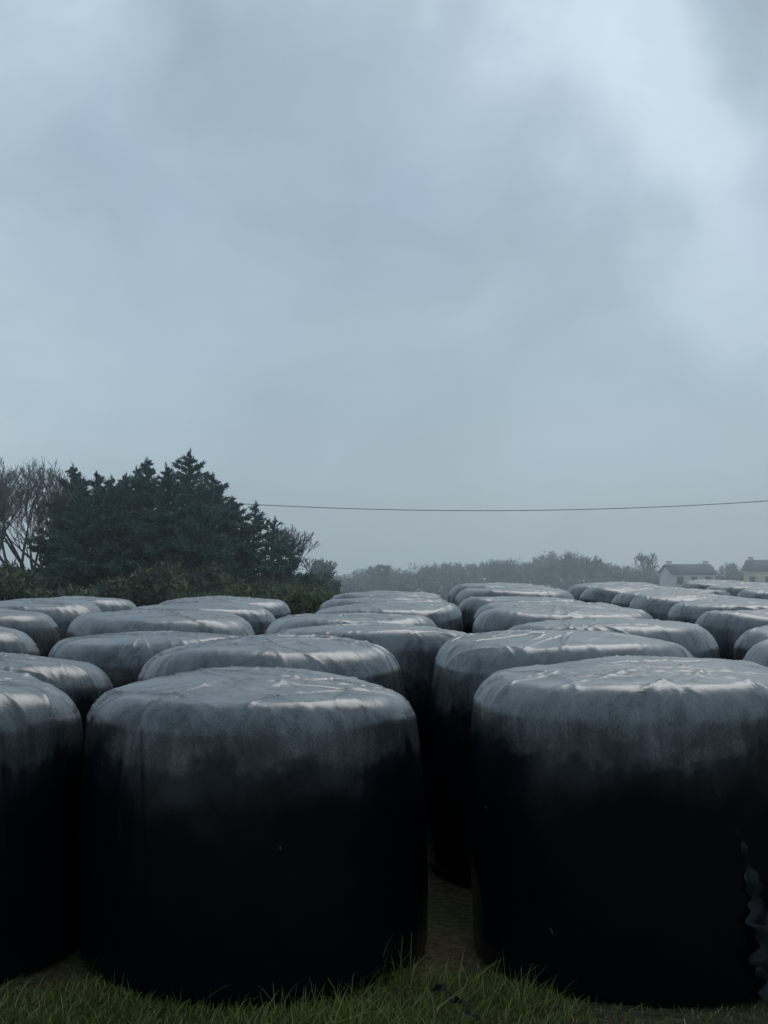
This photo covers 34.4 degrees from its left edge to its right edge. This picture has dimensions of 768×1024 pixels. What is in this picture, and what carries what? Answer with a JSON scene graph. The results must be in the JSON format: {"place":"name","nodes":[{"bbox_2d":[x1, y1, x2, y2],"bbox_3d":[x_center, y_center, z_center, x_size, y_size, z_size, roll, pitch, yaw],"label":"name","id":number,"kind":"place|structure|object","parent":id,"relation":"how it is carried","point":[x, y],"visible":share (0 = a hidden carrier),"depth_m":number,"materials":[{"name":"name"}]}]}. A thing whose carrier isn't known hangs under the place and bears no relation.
{"place":"outdoors","nodes":[
{"label":"outdoors","id":0,"kind":"place"},
{"bbox_2d":[42,478,113,520],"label":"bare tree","id":1,"kind":"object","parent":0,"point":[75,487],"visible":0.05,"depth_m":52.15,"materials":[{"name":"brown plant"}]},
{"bbox_2d":[0,928,767,1023],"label":"grass","id":2,"kind":"structure","parent":0,"point":[327,1019],"depth_m":4.23,"materials":[{"name":"green plant"}]},
{"bbox_2d":[0,599,767,1023],"bbox_3d":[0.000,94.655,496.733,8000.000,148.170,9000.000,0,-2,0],"label":"ground","id":3,"kind":"structure","parent":0,"point":[450,913],"depth_m":4.39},
{"bbox_2d":[0,478,35,567],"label":"bare tree","id":4,"kind":"object","parent":3,"relation":"on","point":[17,494],"visible":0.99,"depth_m":47.91,"materials":[{"name":"brown plant"}]},
{"bbox_2d":[0,626,39,655],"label":"silage bale","id":5,"kind":"object","parent":3,"relation":"on","point":[14,641],"visible":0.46,"depth_m":7.57},
{"bbox_2d":[0,457,45,600],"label":"bare tree","id":6,"kind":"object","parent":3,"relation":"on","point":[7,480],"visible":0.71,"depth_m":49.91,"materials":[{"name":"brown plant"}]},
{"bbox_2d":[0,559,50,600],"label":"bush","id":7,"kind":"object","parent":3,"relation":"on","point":[11,568],"visible":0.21,"depth_m":46.56,"materials":[{"name":"green plant"}]},
{"bbox_2d":[1,484,53,568],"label":"bare tree","id":8,"kind":"object","parent":3,"relation":"on","point":[42,514],"visible":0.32,"depth_m":52.36,"materials":[{"name":"brown plant"}]},
{"bbox_2d":[0,608,59,656],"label":"silage bale","id":9,"kind":"object","parent":3,"relation":"on","point":[40,629],"visible":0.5,"depth_m":8.97},
{"bbox_2d":[0,457,59,570],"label":"bare tree","id":10,"kind":"object","parent":3,"relation":"on","point":[16,554],"visible":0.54,"depth_m":51.04,"materials":[{"name":"brown plant"}]},
{"bbox_2d":[0,567,65,599],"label":"bush","id":11,"kind":"object","parent":3,"relation":"on","point":[19,582],"visible":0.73,"depth_m":45.15,"materials":[{"name":"green plant"}]},
{"bbox_2d":[0,670,83,983],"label":"silage bale","id":12,"kind":"object","parent":3,"relation":"on","point":[41,737],"visible":0.81,"depth_m":4.63},
{"bbox_2d":[0,465,85,574],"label":"bare tree","id":13,"kind":"object","parent":3,"relation":"on","point":[55,490],"visible":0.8,"depth_m":49.81,"materials":[{"name":"brown plant"}]},
{"bbox_2d":[27,505,62,588],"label":"conifer tree","id":14,"kind":"object","parent":3,"relation":"on","point":[45,563],"visible":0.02,"depth_m":50.62,"materials":[{"name":"green plant"}]},
{"bbox_2d":[0,598,101,639],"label":"silage bale","id":15,"kind":"object","parent":3,"relation":"on","point":[63,614],"visible":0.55,"depth_m":10.36},
{"bbox_2d":[0,652,113,732],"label":"silage bale","id":16,"kind":"object","parent":3,"relation":"on","point":[84,686],"visible":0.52,"depth_m":6.10},
{"bbox_2d":[20,462,98,589],"bbox_3d":[-12.516,0.843,49.670,4.696,5.960,4.062,-1,-2,21],"label":"conifer tree","id":17,"kind":"object","parent":3,"relation":"on","point":[85,482],"visible":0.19,"depth_m":49.75,"materials":[{"name":"green plant"}]},
{"bbox_2d":[17,580,113,598],"bbox_3d":[-11.273,3.138,45.735,4.084,1.251,3.064,0,-2,0],"label":"bush","id":18,"kind":"object","parent":3,"relation":"on","point":[70,590],"visible":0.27,"depth_m":44.83,"materials":[{"name":"green plant"}]},
{"bbox_2d":[14,596,135,610],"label":"silage bale","id":19,"kind":"object","parent":3,"relation":"on","point":[109,604],"visible":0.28,"depth_m":11.97},
{"bbox_2d":[58,471,107,560],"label":"conifer tree","id":20,"kind":"object","parent":3,"relation":"on","point":[97,482],"visible":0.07,"depth_m":51.43,"materials":[{"name":"green plant"}]},
{"bbox_2d":[42,481,128,595],"bbox_3d":[-11.529,1.226,47.930,3.583,4.920,4.309,0,-2,13],"label":"conifer tree","id":21,"kind":"object","parent":3,"relation":"on","point":[77,503],"visible":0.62,"depth_m":47.37,"materials":[{"name":"green plant"}]},
{"bbox_2d":[50,476,152,587],"bbox_3d":[-10.800,1.081,47.999,4.524,5.220,5.063,0,-2,0],"label":"conifer tree","id":22,"kind":"object","parent":3,"relation":"on","point":[112,526],"visible":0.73,"depth_m":47.41,"materials":[{"name":"green plant"}]},
{"bbox_2d":[82,582,142,606],"bbox_3d":[-9.937,3.118,45.453,2.470,1.306,3.309,0,-2,0],"label":"bush","id":23,"kind":"object","parent":3,"relation":"on","point":[101,595],"visible":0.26,"depth_m":45.27,"materials":[{"name":"green plant"}]},
{"bbox_2d":[72,471,162,583],"bbox_3d":[-10.315,1.039,49.007,4.664,5.483,4.576,0,-2,0],"label":"conifer tree","id":24,"kind":"object","parent":3,"relation":"on","point":[127,489],"visible":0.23,"depth_m":49.04,"materials":[{"name":"green plant"}]},
{"bbox_2d":[89,457,179,604],"bbox_3d":[-9.428,0.801,50.588,5.527,6.251,5.289,0,-2,0],"label":"conifer tree","id":25,"kind":"object","parent":3,"relation":"on","point":[148,471],"visible":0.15,"depth_m":50.37,"materials":[{"name":"green plant"}]},
{"bbox_2d":[123,465,158,604],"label":"conifer tree","id":26,"kind":"object","parent":3,"relation":"on","point":[138,470],"visible":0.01,"depth_m":51.94,"materials":[{"name":"green plant"}]},
{"bbox_2d":[48,630,241,687],"bbox_3d":[-1.396,1.286,7.649,1.383,1.101,1.343,-2,-3,20],"label":"silage bale","id":27,"kind":"object","parent":3,"relation":"on","point":[120,659],"visible":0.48,"depth_m":7.14},
{"bbox_2d":[96,570,200,605],"bbox_3d":[-8.596,2.894,46.106,3.943,1.525,2.992,0,-2,0],"label":"bush","id":28,"kind":"object","parent":3,"relation":"on","point":[122,590],"visible":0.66,"depth_m":45.16,"materials":[{"name":"green plant"}]},
{"bbox_2d":[65,609,254,638],"bbox_3d":[-1.628,1.309,9.079,1.416,1.192,1.411,0,-2,32],"label":"silage bale","id":29,"kind":"object","parent":3,"relation":"on","point":[108,622],"visible":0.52,"depth_m":8.67},
{"bbox_2d":[122,461,236,594],"bbox_3d":[-7.981,0.840,47.810,4.656,5.693,5.289,-1,-2,22],"label":"conifer tree","id":30,"kind":"object","parent":3,"relation":"on","point":[172,513],"visible":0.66,"depth_m":47.46,"materials":[{"name":"green plant"}]},
{"bbox_2d":[128,557,231,604],"bbox_3d":[-7.429,2.673,46.048,3.146,2.094,3.508,-1,-2,18],"label":"bush","id":31,"kind":"object","parent":3,"relation":"on","point":[176,575],"visible":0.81,"depth_m":45.35,"materials":[{"name":"green plant"}]},
{"bbox_2d":[124,448,244,580],"bbox_3d":[-7.649,0.598,49.751,5.999,6.440,5.896,0,-2,0],"label":"conifer tree","id":32,"kind":"object","parent":3,"relation":"on","point":[185,478],"visible":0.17,"depth_m":49.32,"materials":[{"name":"green plant"}]},
{"bbox_2d":[167,588,230,599],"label":"bush","id":33,"kind":"object","parent":3,"relation":"on","point":[177,596],"visible":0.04,"depth_m":33.67,"materials":[{"name":"green plant"}]},
{"bbox_2d":[131,601,275,634],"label":"silage bale","id":34,"kind":"object","parent":3,"relation":"on","point":[259,619],"visible":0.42,"depth_m":10.40},
{"bbox_2d":[163,574,246,598],"bbox_3d":[-6.623,2.987,45.568,2.487,1.447,2.709,-1,-3,34],"label":"bush","id":35,"kind":"object","parent":3,"relation":"on","point":[223,582],"visible":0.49,"depth_m":45.66,"materials":[{"name":"green plant"}]},
{"bbox_2d":[158,481,268,593],"bbox_3d":[-6.684,1.170,47.481,4.724,4.980,4.551,0,-2,0],"label":"conifer tree","id":36,"kind":"object","parent":3,"relation":"on","point":[212,519],"visible":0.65,"depth_m":47.26,"materials":[{"name":"green plant"}]},
{"bbox_2d":[160,595,290,618],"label":"silage bale","id":37,"kind":"object","parent":3,"relation":"on","point":[276,608],"visible":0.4,"depth_m":11.83},
{"bbox_2d":[207,471,260,571],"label":"conifer tree","id":38,"kind":"object","parent":3,"relation":"on","point":[218,500],"visible":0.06,"depth_m":51.15,"materials":[{"name":"green plant"}]},
{"bbox_2d":[211,496,280,582],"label":"conifer tree","id":39,"kind":"object","parent":3,"relation":"on","point":[244,533],"visible":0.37,"depth_m":49.66,"materials":[{"name":"green plant"}]},
{"bbox_2d":[221,589,271,598],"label":"bush","id":40,"kind":"object","parent":3,"relation":"on","point":[235,594],"visible":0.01,"depth_m":33.94,"materials":[{"name":"green plant"}]},
{"bbox_2d":[77,666,427,1007],"bbox_3d":[-0.513,1.195,4.967,1.392,1.103,1.389,-1,-2,22],"label":"silage bale","id":41,"kind":"object","parent":3,"relation":"on","point":[246,832],"visible":1,"depth_m":4.36},
{"bbox_2d":[228,579,282,598],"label":"bush","id":42,"kind":"object","parent":3,"relation":"on","point":[238,589],"visible":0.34,"depth_m":45.59,"materials":[{"name":"green plant"}]},
{"bbox_2d":[232,501,298,582],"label":"conifer tree","id":43,"kind":"object","parent":3,"relation":"on","point":[259,519],"visible":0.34,"depth_m":50.17,"materials":[{"name":"green plant"}]},
{"bbox_2d":[251,592,287,600],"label":"bush","id":44,"kind":"object","parent":3,"relation":"on","point":[278,598],"visible":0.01,"depth_m":33.76,"materials":[{"name":"green plant"}]},
{"bbox_2d":[138,633,404,697],"bbox_3d":[-0.578,1.216,6.337,1.406,1.173,1.372,-3,-3,42],"label":"silage bale","id":45,"kind":"object","parent":3,"relation":"on","point":[367,661],"visible":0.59,"depth_m":5.93},
{"bbox_2d":[239,515,322,585],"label":"conifer tree","id":46,"kind":"object","parent":3,"relation":"on","point":[269,567],"visible":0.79,"depth_m":48.80,"materials":[{"name":"green plant"}]},
{"bbox_2d":[247,577,330,597],"bbox_3d":[-3.538,3.117,46.404,2.504,1.495,3.115,-2,-3,39],"label":"bush","id":47,"kind":"object","parent":3,"relation":"on","point":[263,586],"visible":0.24,"depth_m":45.83,"materials":[{"name":"green plant"}]},
{"bbox_2d":[264,524,320,575],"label":"bare tree","id":48,"kind":"object","parent":3,"relation":"on","point":[303,544],"visible":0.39,"depth_m":52.68,"materials":[{"name":"brown plant"}]},
{"bbox_2d":[261,535,327,585],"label":"conifer tree","id":49,"kind":"object","parent":3,"relation":"on","point":[298,551],"visible":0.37,"depth_m":49.98,"materials":[{"name":"green plant"}]},
{"bbox_2d":[279,587,327,613],"bbox_3d":[-2.220,2.573,33.963,1.533,1.008,1.636,1,-2,-18],"label":"bush","id":50,"kind":"object","parent":3,"relation":"on","point":[291,598],"visible":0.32,"depth_m":33.44,"materials":[{"name":"green plant"}]},
{"bbox_2d":[289,571,332,595],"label":"bush","id":51,"kind":"object","parent":3,"relation":"on","point":[310,585],"visible":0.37,"depth_m":49.65,"materials":[{"name":"green plant"}]},
{"bbox_2d":[285,588,344,614],"bbox_3d":[-1.690,2.588,33.908,2.251,1.060,2.006,0,-2,0],"label":"bush","id":52,"kind":"object","parent":3,"relation":"on","point":[307,606],"visible":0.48,"depth_m":33.30,"materials":[{"name":"green plant"}]},
{"bbox_2d":[298,558,337,576],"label":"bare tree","id":53,"kind":"object","parent":3,"relation":"on","point":[322,565],"visible":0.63,"depth_m":118.98,"materials":[{"name":"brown plant"}]},
{"bbox_2d":[313,567,335,582],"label":"bush","id":54,"kind":"object","parent":3,"relation":"on","point":[327,575],"visible":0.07,"depth_m":69.94,"materials":[{"name":"green plant"}]},
{"bbox_2d":[327,578,346,596],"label":"bush","id":55,"kind":"object","parent":3,"relation":"on","point":[336,585],"visible":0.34,"depth_m":69.53,"materials":[{"name":"green plant"}]},
{"bbox_2d":[264,612,436,634],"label":"silage bale","id":56,"kind":"object","parent":3,"relation":"on","point":[292,621],"visible":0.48,"depth_m":8.86},
{"bbox_2d":[277,621,467,818],"bbox_3d":[-0.064,1.267,7.697,1.384,1.167,1.368,3,-5,-38],"label":"silage bale","id":57,"kind":"object","parent":3,"relation":"on","point":[413,649],"visible":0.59,"depth_m":7.13},
{"bbox_2d":[365,564,391,586],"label":"bare tree","id":58,"kind":"object","parent":3,"relation":"on","point":[386,568],"visible":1,"depth_m":212.81,"materials":[{"name":"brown plant"}]},
{"bbox_2d":[319,594,448,609],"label":"silage bale","id":59,"kind":"object","parent":3,"relation":"on","point":[376,598],"visible":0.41,"depth_m":11.81},
{"bbox_2d":[4,550,765,605],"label":"distant treeline","id":60,"kind":"object","parent":3,"relation":"on","point":[447,578],"visible":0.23,"depth_m":227.96,"materials":[{"name":"green plant"}]},
{"bbox_2d":[331,590,443,599],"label":"silage bale","id":61,"kind":"object","parent":3,"relation":"on","point":[369,594],"visible":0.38,"depth_m":13.29},
{"bbox_2d":[315,601,463,631],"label":"silage bale","id":62,"kind":"object","parent":3,"relation":"on","point":[445,615],"visible":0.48,"depth_m":10.32},
{"bbox_2d":[430,984,482,1023],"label":"plastic scrap","id":63,"kind":"object","parent":3,"relation":"on","point":[456,999],"visible":0.98,"depth_m":4.20,"materials":[{"name":"black plastic"}]},
{"bbox_2d":[479,558,517,582],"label":"bare tree","id":64,"kind":"object","parent":3,"relation":"on","point":[493,571],"visible":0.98,"depth_m":212.06,"materials":[{"name":"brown plant"}]},
{"bbox_2d":[448,582,550,603],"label":"silage bale","id":65,"kind":"object","parent":3,"relation":"on","point":[455,591],"visible":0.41,"depth_m":15.00},
{"bbox_2d":[454,586,574,605],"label":"silage bale","id":66,"kind":"object","parent":3,"relation":"on","point":[462,595],"visible":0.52,"depth_m":13.33},
{"bbox_2d":[458,596,582,633],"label":"silage bale","id":67,"kind":"object","parent":3,"relation":"on","point":[469,607],"visible":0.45,"depth_m":11.95},
{"bbox_2d":[472,600,620,627],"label":"silage bale","id":68,"kind":"object","parent":3,"relation":"on","point":[488,606],"visible":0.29,"depth_m":10.75},
{"bbox_2d":[426,629,693,885],"bbox_3d":[0.916,1.194,6.294,1.404,1.188,1.412,0,-3,3],"label":"silage bale","id":69,"kind":"object","parent":3,"relation":"on","point":[466,666],"visible":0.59,"depth_m":5.91},
{"bbox_2d":[472,604,652,633],"bbox_3d":[1.312,1.280,9.113,1.410,1.199,1.403,2,-1,-22],"label":"silage bale","id":70,"kind":"object","parent":3,"relation":"on","point":[502,618],"visible":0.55,"depth_m":8.75},
{"bbox_2d":[551,550,577,585],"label":"bare tree","id":71,"kind":"object","parent":3,"relation":"on","point":[567,561],"visible":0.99,"depth_m":214.07,"materials":[{"name":"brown plant"}]},
{"bbox_2d":[577,555,609,582],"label":"bare tree","id":72,"kind":"object","parent":3,"relation":"on","point":[596,564],"visible":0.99,"depth_m":212.44,"materials":[{"name":"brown plant"}]},
{"bbox_2d":[567,581,658,599],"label":"silage bale","id":73,"kind":"object","parent":3,"relation":"on","point":[575,591],"visible":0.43,"depth_m":16.27},
{"bbox_2d":[509,617,719,658],"bbox_3d":[1.394,1.251,7.691,1.379,1.195,1.421,0,-3,-25],"label":"silage bale","id":74,"kind":"object","parent":3,"relation":"on","point":[696,641],"visible":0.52,"depth_m":7.25},
{"bbox_2d":[467,655,767,1007],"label":"silage bale","id":75,"kind":"object","parent":3,"relation":"on","point":[606,861],"visible":0.98,"depth_m":4.29},
{"bbox_2d":[741,840,767,1003],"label":"torn plastic wrap","id":76,"kind":"object","parent":75,"relation":"attached to","point":[757,918],"visible":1,"depth_m":4.24,"materials":[{"name":"black plastic"}]},
{"bbox_2d":[579,583,685,603],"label":"silage bale","id":77,"kind":"object","parent":3,"relation":"on","point":[605,594],"visible":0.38,"depth_m":14.68},
{"bbox_2d":[633,552,659,582],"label":"bare tree","id":78,"kind":"object","parent":3,"relation":"on","point":[644,559],"visible":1,"depth_m":214.69,"materials":[{"name":"plant"}]},
{"bbox_2d":[611,588,731,607],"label":"silage bale","id":79,"kind":"object","parent":3,"relation":"on","point":[623,599],"visible":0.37,"depth_m":13.33},
{"bbox_2d":[629,591,745,620],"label":"silage bale","id":80,"kind":"object","parent":3,"relation":"on","point":[658,606],"visible":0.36,"depth_m":11.78},
{"bbox_2d":[657,561,717,586],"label":"farmhouse","id":81,"kind":"object","parent":3,"relation":"on","point":[675,575],"visible":0.52,"depth_m":197.62,"materials":[{"name":"paint"}]},
{"bbox_2d":[677,577,682,583],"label":"window glass","id":82,"kind":"structure","parent":81,"relation":"in","point":[679,579],"depth_m":196.56,"materials":[{"name":"grey glass"}]},
{"bbox_2d":[681,579,747,588],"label":"silage bale","id":83,"kind":"object","parent":3,"relation":"on","point":[698,584],"visible":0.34,"depth_m":16.38},
{"bbox_2d":[667,597,767,623],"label":"silage bale","id":84,"kind":"object","parent":3,"relation":"on","point":[693,611],"visible":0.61,"depth_m":10.47},
{"bbox_2d":[695,609,767,659],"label":"silage bale","id":85,"kind":"object","parent":3,"relation":"on","point":[726,629],"visible":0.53,"depth_m":8.89},
{"bbox_2d":[705,582,767,596],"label":"silage bale","id":86,"kind":"object","parent":3,"relation":"on","point":[734,589],"visible":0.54,"depth_m":14.85},
{"bbox_2d":[733,625,767,659],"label":"silage bale","id":87,"kind":"object","parent":3,"relation":"on","point":[746,641],"visible":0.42,"depth_m":7.78},
{"bbox_2d":[737,586,767,599],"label":"silage bale","id":88,"kind":"object","parent":3,"relation":"on","point":[758,592],"visible":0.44,"depth_m":13.52},
{"bbox_2d":[741,557,767,581],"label":"farmhouse","id":89,"kind":"object","parent":3,"relation":"on","point":[755,570],"visible":0.56,"depth_m":203.52,"materials":[{"name":"paint"}]},
{"bbox_2d":[749,576,754,581],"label":"window glass","id":90,"kind":"structure","parent":89,"relation":"in","point":[751,578],"depth_m":203.32,"materials":[{"name":"grey glass"}]},
{"bbox_2d":[743,639,767,666],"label":"silage bale","id":91,"kind":"object","parent":3,"relation":"on","point":[757,653],"visible":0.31,"depth_m":6.35},
{"bbox_2d":[0,0,767,591],"label":"sky","id":92,"kind":"structure","parent":0,"point":[409,256],"materials":[{"name":"grey"}]},
{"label":"utility pole","id":93,"kind":"object","parent":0,"visible":0},
{"bbox_2d":[225,501,763,510],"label":"overhead cable","id":94,"kind":"object","parent":93,"relation":"attached to","point":[504,510],"visible":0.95,"depth_m":72.05,"materials":[{"name":"grey plastic"}]}
]}

